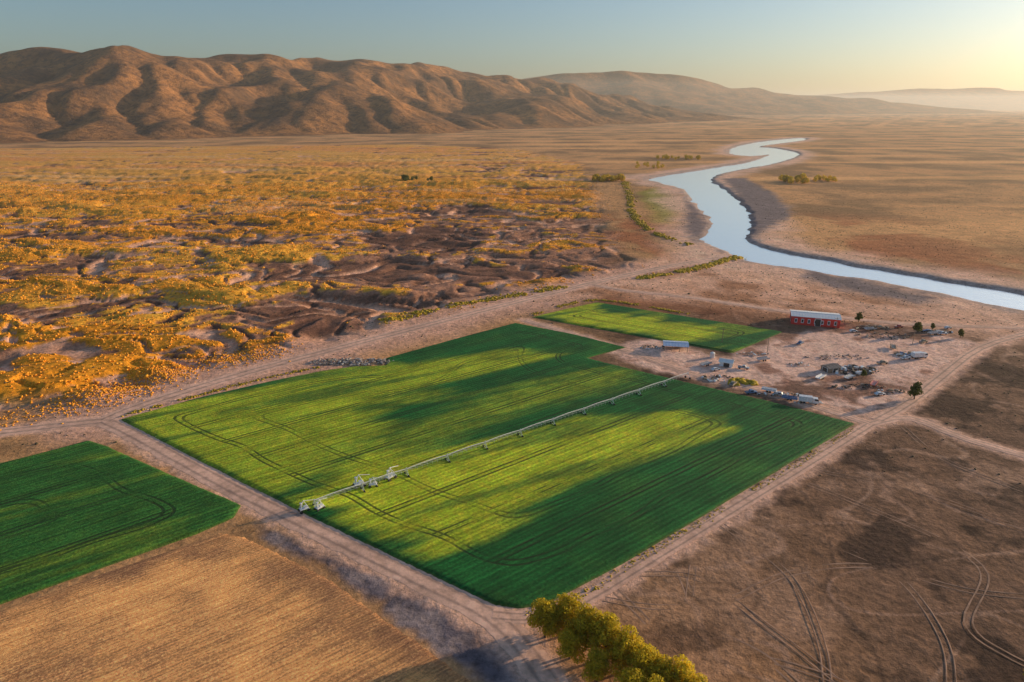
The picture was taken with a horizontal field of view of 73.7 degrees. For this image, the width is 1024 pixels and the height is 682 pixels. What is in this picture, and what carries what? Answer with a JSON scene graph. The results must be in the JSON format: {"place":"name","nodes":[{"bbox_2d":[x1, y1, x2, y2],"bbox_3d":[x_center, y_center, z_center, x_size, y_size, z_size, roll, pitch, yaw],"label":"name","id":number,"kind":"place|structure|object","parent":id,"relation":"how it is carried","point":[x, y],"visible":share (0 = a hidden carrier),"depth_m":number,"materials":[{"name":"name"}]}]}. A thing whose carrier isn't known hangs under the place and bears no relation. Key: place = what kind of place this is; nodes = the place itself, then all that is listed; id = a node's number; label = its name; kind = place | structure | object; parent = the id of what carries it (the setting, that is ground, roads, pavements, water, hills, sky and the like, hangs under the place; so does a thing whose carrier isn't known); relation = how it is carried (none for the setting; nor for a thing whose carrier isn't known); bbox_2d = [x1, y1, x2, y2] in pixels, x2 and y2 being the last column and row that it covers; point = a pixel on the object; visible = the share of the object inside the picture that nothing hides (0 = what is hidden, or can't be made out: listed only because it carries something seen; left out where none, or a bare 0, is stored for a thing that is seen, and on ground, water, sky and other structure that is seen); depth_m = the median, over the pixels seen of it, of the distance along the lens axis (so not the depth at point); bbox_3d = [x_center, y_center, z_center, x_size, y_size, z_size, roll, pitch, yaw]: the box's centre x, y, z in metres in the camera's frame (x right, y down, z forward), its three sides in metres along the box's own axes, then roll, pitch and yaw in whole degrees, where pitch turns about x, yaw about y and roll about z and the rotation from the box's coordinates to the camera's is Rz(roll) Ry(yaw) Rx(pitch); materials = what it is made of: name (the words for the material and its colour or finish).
{"place":"outdoors","nodes":[
{"label":"outdoors","id":0,"kind":"place"},
{"bbox_2d":[0,417,104,435],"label":"dirt road","id":1,"kind":"structure","parent":0,"point":[88,422],"depth_m":270.44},
{"bbox_2d":[0,441,240,604],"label":"crop field","id":2,"kind":"structure","parent":0,"point":[72,511],"depth_m":212.25,"materials":[{"name":"green plant"}]},
{"bbox_2d":[0,533,469,681],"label":"ploughed field","id":3,"kind":"structure","parent":0,"point":[221,607],"depth_m":165.30,"materials":[{"name":"soil"}]},
{"bbox_2d":[97,419,568,681],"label":"dirt road","id":4,"kind":"structure","parent":0,"point":[519,644],"depth_m":192.74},
{"bbox_2d":[0,45,753,143],"bbox_3d":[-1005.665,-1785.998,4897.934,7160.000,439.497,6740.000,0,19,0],"label":"mountain range","id":5,"kind":"structure","parent":0,"point":[111,93],"depth_m":3390.90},
{"bbox_2d":[97,256,722,420],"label":"dirt road","id":6,"kind":"structure","parent":0,"point":[162,398],"depth_m":360.51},
{"bbox_2d":[121,323,853,607],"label":"crop field","id":7,"kind":"structure","parent":0,"point":[566,504],"depth_m":251.29,"materials":[{"name":"green plant"}]},
{"bbox_2d":[298,500,310,513],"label":"irrigation cart","id":8,"kind":"object","parent":7,"relation":"on","point":[301,508],"visible":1,"depth_m":212.88,"materials":[{"name":"white paint"}]},
{"bbox_2d":[314,498,325,511],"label":"irrigation cart","id":9,"kind":"object","parent":7,"relation":"on","point":[320,505],"visible":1,"depth_m":213.70,"materials":[{"name":"white paint"}]},
{"bbox_2d":[352,474,369,488],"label":"irrigation cart","id":10,"kind":"object","parent":7,"relation":"on","point":[357,483],"visible":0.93,"depth_m":226.66,"materials":[{"name":"white paint"}]},
{"bbox_2d":[368,477,377,487],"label":"irrigation cart","id":11,"kind":"object","parent":7,"relation":"on","point":[373,483],"visible":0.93,"depth_m":226.63,"materials":[{"name":"white paint"}]},
{"bbox_2d":[383,466,396,481],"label":"irrigation cart","id":12,"kind":"object","parent":7,"relation":"on","point":[391,476],"visible":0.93,"depth_m":230.78,"materials":[{"name":"white paint"}]},
{"bbox_2d":[312,372,690,505],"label":"irrigation system","id":13,"kind":"object","parent":7,"relation":"on","point":[361,487],"visible":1,"depth_m":252.98,"materials":[{"name":"white paint"}]},
{"bbox_2d":[0,110,1023,681],"bbox_3d":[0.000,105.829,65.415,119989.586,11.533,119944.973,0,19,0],"label":"ground","id":14,"kind":"structure","parent":0,"point":[876,624],"depth_m":439.87,"materials":[{"name":"soil"}]},
{"bbox_2d":[0,337,305,430],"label":"shrub row","id":15,"kind":"object","parent":14,"relation":"on","point":[161,374],"visible":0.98,"depth_m":315.18,"materials":[{"name":"yellow plant"}]},
{"bbox_2d":[121,366,319,416],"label":"shrub row","id":16,"kind":"object","parent":14,"relation":"on","point":[194,396],"visible":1,"depth_m":304.45,"materials":[{"name":"yellow plant"}]},
{"bbox_2d":[0,181,653,418],"bbox_3d":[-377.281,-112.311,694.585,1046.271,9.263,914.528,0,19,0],"label":"golden scrub","id":17,"kind":"object","parent":14,"relation":"on","point":[187,288],"visible":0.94,"depth_m":684.15,"materials":[{"name":"yellow plant"}]},
{"bbox_2d":[309,357,393,365],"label":"rubble pile","id":18,"kind":"object","parent":14,"relation":"on","point":[346,361],"visible":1,"depth_m":336.98,"materials":[{"name":"stone"}]},
{"bbox_2d":[401,175,432,180],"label":"tree grove","id":19,"kind":"object","parent":14,"relation":"on","point":[405,177],"visible":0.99,"depth_m":1168.48,"materials":[{"name":"green plant"}]},
{"bbox_2d":[377,285,567,323],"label":"shrub row","id":20,"kind":"object","parent":14,"relation":"on","point":[486,299],"visible":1,"depth_m":439.66,"materials":[{"name":"green plant"}]},
{"bbox_2d":[0,181,1020,483],"bbox_3d":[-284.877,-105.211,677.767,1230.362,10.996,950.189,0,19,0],"label":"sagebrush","id":21,"kind":"object","parent":14,"relation":"on","point":[436,299],"visible":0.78,"depth_m":520.38,"materials":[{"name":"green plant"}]},
{"bbox_2d":[527,598,562,637],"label":"golden tree","id":22,"kind":"object","parent":14,"relation":"on","point":[543,614],"visible":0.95,"depth_m":159.55,"materials":[{"name":"yellow plant"}]},
{"bbox_2d":[549,592,584,636],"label":"golden tree","id":23,"kind":"object","parent":14,"relation":"on","point":[566,610],"visible":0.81,"depth_m":160.09,"materials":[{"name":"yellow plant"}]},
{"bbox_2d":[556,627,586,664],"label":"golden tree","id":24,"kind":"object","parent":14,"relation":"on","point":[567,638],"visible":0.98,"depth_m":153.70,"materials":[{"name":"green plant"}]},
{"bbox_2d":[568,601,601,650],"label":"golden tree","id":25,"kind":"object","parent":14,"relation":"on","point":[583,619],"visible":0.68,"depth_m":155.48,"materials":[{"name":"yellow plant"}]},
{"bbox_2d":[581,646,612,681],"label":"golden tree","id":26,"kind":"object","parent":14,"relation":"on","point":[598,664],"visible":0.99,"depth_m":148.15,"materials":[{"name":"green plant"}]},
{"bbox_2d":[586,610,622,651],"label":"golden tree","id":27,"kind":"object","parent":14,"relation":"on","point":[605,624],"visible":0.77,"depth_m":152.80,"materials":[{"name":"yellow plant"}]},
{"bbox_2d":[592,173,625,181],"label":"tree grove","id":28,"kind":"object","parent":14,"relation":"on","point":[607,177],"visible":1,"depth_m":1154.90,"materials":[{"name":"yellow plant"}]},
{"bbox_2d":[531,299,689,315],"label":"shrub row","id":29,"kind":"object","parent":14,"relation":"on","point":[575,302],"visible":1,"depth_m":436.35,"materials":[{"name":"green plant"}]},
{"bbox_2d":[605,625,644,678],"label":"golden tree","id":30,"kind":"object","parent":14,"relation":"on","point":[623,641],"visible":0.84,"depth_m":149.53,"materials":[{"name":"yellow plant"}]},
{"bbox_2d":[613,592,645,623],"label":"tyre track","id":31,"kind":"structure","parent":14,"relation":"on","point":[630,608],"depth_m":172.46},
{"bbox_2d":[613,664,647,681],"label":"golden tree","id":32,"kind":"object","parent":14,"relation":"on","point":[630,674],"visible":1,"depth_m":142.56,"materials":[{"name":"green plant"}]},
{"bbox_2d":[618,589,649,620],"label":"tyre track","id":33,"kind":"structure","parent":14,"relation":"on","point":[635,605],"depth_m":173.49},
{"bbox_2d":[622,641,660,680],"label":"golden tree","id":34,"kind":"object","parent":14,"relation":"on","point":[644,653],"visible":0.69,"depth_m":145.74,"materials":[{"name":"yellow plant"}]},
{"bbox_2d":[635,161,664,168],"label":"tree grove","id":35,"kind":"object","parent":14,"relation":"on","point":[647,165],"visible":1,"depth_m":1420.51,"materials":[{"name":"yellow plant"}]},
{"bbox_2d":[640,345,665,349],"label":"scrap pile","id":36,"kind":"object","parent":14,"relation":"on","point":[652,347],"visible":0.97,"depth_m":358.19,"materials":[{"name":"grey metal"}]},
{"bbox_2d":[647,673,665,681],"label":"golden tree","id":37,"kind":"object","parent":14,"relation":"on","point":[656,678],"visible":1,"depth_m":139.20,"materials":[{"name":"yellow plant"}]},
{"bbox_2d":[621,181,693,245],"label":"shrub row","id":38,"kind":"object","parent":14,"relation":"on","point":[634,216],"visible":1,"depth_m":786.37,"materials":[{"name":"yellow plant"}]},
{"bbox_2d":[646,653,675,681],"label":"golden tree","id":39,"kind":"object","parent":14,"relation":"on","point":[660,666],"visible":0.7,"depth_m":143.77,"materials":[{"name":"yellow plant"}]},
{"bbox_2d":[663,340,688,351],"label":"open shed","id":40,"kind":"structure","parent":14,"relation":"on","point":[676,343],"depth_m":353.81,"materials":[{"name":"white metal"}]},
{"bbox_2d":[655,154,700,159],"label":"tree grove","id":41,"kind":"object","parent":14,"relation":"on","point":[666,156],"visible":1,"depth_m":1631.69,"materials":[{"name":"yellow plant"}]},
{"bbox_2d":[663,653,695,681],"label":"golden tree","id":42,"kind":"object","parent":14,"relation":"on","point":[683,671],"visible":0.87,"depth_m":142.59,"materials":[{"name":"yellow plant"}]},
{"bbox_2d":[685,565,690,600],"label":"tyre track","id":43,"kind":"structure","parent":14,"relation":"on","point":[687,581],"depth_m":182.82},
{"bbox_2d":[525,428,852,615],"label":"shrub row","id":44,"kind":"object","parent":14,"relation":"on","point":[595,588],"visible":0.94,"depth_m":204.30,"materials":[{"name":"yellow plant"}]},
{"bbox_2d":[635,255,743,279],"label":"shrub row","id":45,"kind":"object","parent":14,"relation":"on","point":[720,261],"visible":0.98,"depth_m":533.91,"materials":[{"name":"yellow plant"}]},
{"bbox_2d":[688,673,707,681],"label":"golden tree","id":46,"kind":"object","parent":14,"relation":"on","point":[695,678],"visible":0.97,"depth_m":141.32,"materials":[{"name":"yellow plant"}]},
{"bbox_2d":[700,361,711,365],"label":"flatbed trailer","id":47,"kind":"object","parent":14,"relation":"on","point":[706,363],"visible":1,"depth_m":333.35,"materials":[{"name":"silver metal"}]},
{"bbox_2d":[718,358,734,367],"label":"shed","id":48,"kind":"structure","parent":14,"relation":"on","point":[723,362],"depth_m":331.95,"materials":[{"name":"white paint"}]},
{"bbox_2d":[616,626,848,681],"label":"tyre track","id":49,"kind":"structure","parent":14,"relation":"on","point":[793,663],"depth_m":154.88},
{"bbox_2d":[677,574,790,681],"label":"tyre track","id":50,"kind":"structure","parent":14,"relation":"on","point":[787,679],"depth_m":153.77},
{"bbox_2d":[641,575,834,681],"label":"tyre track","id":51,"kind":"structure","parent":14,"relation":"on","point":[755,621],"depth_m":165.51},
{"bbox_2d":[684,574,799,681],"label":"tyre track","id":52,"kind":"structure","parent":14,"relation":"on","point":[795,678],"depth_m":158.56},
{"bbox_2d":[645,571,839,678],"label":"tyre track","id":53,"kind":"structure","parent":14,"relation":"on","point":[764,621],"depth_m":166.30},
{"bbox_2d":[728,377,758,385],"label":"shrub row","id":54,"kind":"object","parent":14,"relation":"on","point":[738,380],"visible":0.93,"depth_m":312.00,"materials":[{"name":"yellow plant"}]},
{"bbox_2d":[745,389,756,393],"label":"pickup truck","id":55,"kind":"object","parent":14,"relation":"on","point":[750,391],"visible":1,"depth_m":300.72,"materials":[{"name":"blue paint"}]},
{"bbox_2d":[736,351,768,356],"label":"scrap pile","id":56,"kind":"object","parent":14,"relation":"on","point":[753,353],"visible":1,"depth_m":349.02,"materials":[{"name":"grey metal"}]},
{"bbox_2d":[756,356,769,360],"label":"flatbed trailer","id":57,"kind":"object","parent":14,"relation":"on","point":[765,358],"visible":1,"depth_m":340.01,"materials":[{"name":"silver metal"}]},
{"bbox_2d":[721,526,823,681],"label":"tyre track","id":58,"kind":"structure","parent":14,"relation":"on","point":[822,674],"depth_m":170.07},
{"bbox_2d":[525,180,1023,323],"bbox_3d":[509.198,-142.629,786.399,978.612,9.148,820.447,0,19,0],"label":"sagebrush","id":59,"kind":"object","parent":14,"relation":"on","point":[793,239],"visible":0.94,"depth_m":703.98,"materials":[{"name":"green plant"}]},
{"bbox_2d":[724,524,832,681],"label":"tyre track","id":60,"kind":"structure","parent":14,"relation":"on","point":[829,662],"depth_m":168.58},
{"bbox_2d":[758,391,799,396],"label":"scrap pile","id":61,"kind":"object","parent":14,"relation":"on","point":[788,393],"visible":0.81,"depth_m":299.39,"materials":[{"name":"grey metal"}]},
{"bbox_2d":[778,173,809,183],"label":"tree grove","id":62,"kind":"object","parent":14,"relation":"on","point":[802,178],"visible":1,"depth_m":1137.83,"materials":[{"name":"yellow plant"}]},
{"bbox_2d":[774,663,830,681],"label":"tyre track","id":63,"kind":"structure","parent":14,"relation":"on","point":[802,671],"depth_m":153.24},
{"bbox_2d":[604,567,1023,609],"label":"tyre track","id":64,"kind":"structure","parent":14,"relation":"on","point":[817,570],"depth_m":178.83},
{"bbox_2d":[606,563,1021,604],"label":"tyre track","id":65,"kind":"structure","parent":14,"relation":"on","point":[796,569],"depth_m":179.59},
{"bbox_2d":[790,309,841,327],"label":"red barn","id":66,"kind":"structure","parent":14,"relation":"on","point":[813,318],"depth_m":394.26,"materials":[{"name":"paint"}]},
{"bbox_2d":[790,315,821,325],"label":"doors","id":67,"kind":"structure","parent":66,"relation":"in","point":[818,321],"depth_m":392.82,"materials":[{"name":"white paint"}]},
{"bbox_2d":[794,318,836,325],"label":"windows","id":68,"kind":"structure","parent":66,"relation":"in","point":[802,320],"depth_m":393.30,"materials":[{"name":"glass"}]},
{"bbox_2d":[815,373,826,379],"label":"flatbed trailer","id":69,"kind":"object","parent":14,"relation":"on","point":[820,376],"visible":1,"depth_m":317.46,"materials":[{"name":"white paint"}]},
{"bbox_2d":[813,174,837,181],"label":"tree grove","id":70,"kind":"object","parent":14,"relation":"on","point":[823,177],"visible":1,"depth_m":1156.85,"materials":[{"name":"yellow plant"}]},
{"bbox_2d":[821,363,841,372],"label":"shed","id":71,"kind":"structure","parent":14,"relation":"on","point":[831,368],"depth_m":325.74,"materials":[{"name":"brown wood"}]},
{"bbox_2d":[822,366,837,372],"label":"doors","id":72,"kind":"structure","parent":71,"relation":"in","point":[825,369],"depth_m":325.34,"materials":[{"name":"white paint"}]},
{"bbox_2d":[805,354,868,359],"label":"scrap pile","id":73,"kind":"object","parent":14,"relation":"on","point":[835,356],"visible":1,"depth_m":344.66,"materials":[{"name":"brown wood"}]},
{"bbox_2d":[843,373,855,379],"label":"flatbed trailer","id":74,"kind":"object","parent":14,"relation":"on","point":[850,376],"visible":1,"depth_m":317.35,"materials":[{"name":"silver metal"}]},
{"bbox_2d":[763,526,946,681],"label":"tyre track","id":75,"kind":"structure","parent":14,"relation":"on","point":[931,624],"depth_m":165.51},
{"bbox_2d":[835,364,878,374],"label":"scrap pile","id":76,"kind":"object","parent":14,"relation":"on","point":[852,367],"visible":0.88,"depth_m":326.32,"materials":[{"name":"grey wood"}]},
{"bbox_2d":[854,312,862,321],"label":"tree","id":77,"kind":"object","parent":14,"relation":"on","point":[859,316],"visible":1,"depth_m":399.62,"materials":[{"name":"green plant"}]},
{"bbox_2d":[832,383,885,388],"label":"scrap pile","id":78,"kind":"object","parent":14,"relation":"on","point":[845,386],"visible":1,"depth_m":308.45,"materials":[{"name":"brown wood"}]},
{"bbox_2d":[763,523,956,681],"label":"tyre track","id":79,"kind":"structure","parent":14,"relation":"on","point":[939,625],"depth_m":165.19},
{"bbox_2d":[856,324,888,329],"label":"scrap pile","id":80,"kind":"object","parent":14,"relation":"on","point":[869,325],"visible":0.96,"depth_m":390.30,"materials":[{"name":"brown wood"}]},
{"bbox_2d":[870,380,878,385],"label":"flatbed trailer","id":81,"kind":"object","parent":14,"relation":"on","point":[873,383],"visible":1,"depth_m":309.44,"materials":[{"name":"red paint"}]},
{"bbox_2d":[874,391,885,395],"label":"parked car","id":82,"kind":"object","parent":14,"relation":"on","point":[877,393],"visible":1,"depth_m":298.98,"materials":[{"name":"white paint"}]},
{"bbox_2d":[858,332,910,339],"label":"scrap pile","id":83,"kind":"object","parent":14,"relation":"on","point":[887,335],"visible":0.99,"depth_m":375.61,"materials":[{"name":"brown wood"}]},
{"bbox_2d":[876,388,904,393],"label":"scrap pile","id":84,"kind":"object","parent":14,"relation":"on","point":[890,389],"visible":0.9,"depth_m":302.93,"materials":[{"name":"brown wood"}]},
{"bbox_2d":[894,351,921,357],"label":"scrap pile","id":85,"kind":"object","parent":14,"relation":"on","point":[900,353],"visible":0.52,"depth_m":347.79,"materials":[{"name":"white paint"}]},
{"bbox_2d":[907,381,923,398],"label":"tree","id":86,"kind":"object","parent":14,"relation":"on","point":[915,390],"visible":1,"depth_m":293.28,"materials":[{"name":"green plant"}]},
{"bbox_2d":[808,485,1023,665],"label":"tyre track","id":87,"kind":"structure","parent":14,"relation":"on","point":[968,605],"depth_m":176.13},
{"bbox_2d":[811,483,1023,660],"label":"tyre track","id":88,"kind":"structure","parent":14,"relation":"on","point":[979,603],"depth_m":178.86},
{"bbox_2d":[912,322,922,333],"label":"tree","id":89,"kind":"object","parent":14,"relation":"on","point":[918,326],"visible":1,"depth_m":378.99,"materials":[{"name":"green plant"}]},
{"bbox_2d":[911,351,927,358],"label":"box truck","id":90,"kind":"object","parent":14,"relation":"on","point":[916,354],"visible":1,"depth_m":342.25,"materials":[{"name":"white paint"}]},
{"bbox_2d":[820,472,1023,530],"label":"tyre track","id":91,"kind":"structure","parent":14,"relation":"on","point":[938,499],"depth_m":218.03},
{"bbox_2d":[821,470,1023,527],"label":"tyre track","id":92,"kind":"structure","parent":14,"relation":"on","point":[940,497],"depth_m":218.61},
{"bbox_2d":[900,426,1021,491],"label":"tyre track","id":93,"kind":"structure","parent":14,"relation":"on","point":[958,467],"depth_m":239.14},
{"bbox_2d":[958,329,963,336],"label":"tree","id":94,"kind":"object","parent":14,"relation":"on","point":[960,332],"visible":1,"depth_m":372.80,"materials":[{"name":"green plant"}]},
{"bbox_2d":[906,427,1017,487],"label":"tyre track","id":95,"kind":"structure","parent":14,"relation":"on","point":[953,462],"depth_m":243.12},
{"bbox_2d":[0,0,1023,94],"label":"sky","id":96,"kind":"structure","parent":0,"point":[794,47],"materials":[{"name":"blue"}]},
{"bbox_2d":[534,302,781,352],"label":"crop field","id":97,"kind":"structure","parent":0,"point":[702,333],"depth_m":391.69,"materials":[{"name":"green plant"}]},
{"bbox_2d":[491,423,876,623],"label":"dirt road","id":98,"kind":"structure","parent":0,"point":[730,510],"depth_m":203.64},
{"bbox_2d":[524,320,870,424],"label":"dirt road","id":99,"kind":"structure","parent":0,"point":[756,388],"depth_m":322.74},
{"bbox_2d":[701,374,733,381],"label":"scrap pile","id":100,"kind":"object","parent":99,"relation":"on","point":[704,377],"visible":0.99,"depth_m":317.40,"materials":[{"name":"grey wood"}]},
{"bbox_2d":[761,386,778,392],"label":"flatbed trailer","id":101,"kind":"object","parent":99,"relation":"on","point":[767,389],"visible":1,"depth_m":302.73,"materials":[{"name":"white paint"}]},
{"bbox_2d":[782,394,797,400],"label":"flatbed trailer","id":102,"kind":"object","parent":99,"relation":"on","point":[787,397],"visible":1,"depth_m":294.19,"materials":[{"name":"blue paint"}]},
{"bbox_2d":[798,394,818,404],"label":"box truck","id":103,"kind":"object","parent":99,"relation":"on","point":[807,398],"visible":1,"depth_m":290.28,"materials":[{"name":"white paint"}]},
{"bbox_2d":[525,71,1009,115],"bbox_3d":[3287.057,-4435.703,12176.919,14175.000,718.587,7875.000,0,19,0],"label":"distant mountain","id":104,"kind":"structure","parent":0,"point":[680,92],"depth_m":11674.71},
{"bbox_2d":[590,283,1023,328],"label":"dirt road","id":105,"kind":"structure","parent":0,"point":[901,323],"depth_m":421.71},
{"bbox_2d":[649,138,1023,309],"bbox_3d":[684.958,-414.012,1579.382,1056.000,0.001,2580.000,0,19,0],"label":"river","id":106,"kind":"structure","parent":0,"point":[728,214],"depth_m":670.88,"materials":[{"name":"blue liquid"}]},
{"bbox_2d":[806,88,1023,109],"bbox_3d":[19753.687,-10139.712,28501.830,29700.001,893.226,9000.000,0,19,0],"label":"distant mountain","id":107,"kind":"structure","parent":0,"point":[984,98],"depth_m":28034.22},
{"bbox_2d":[869,415,1023,457],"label":"dirt road","id":108,"kind":"structure","parent":0,"point":[875,422],"depth_m":266.15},
{"bbox_2d":[871,331,1023,421],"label":"dirt road","id":109,"kind":"structure","parent":0,"point":[936,380],"depth_m":320.28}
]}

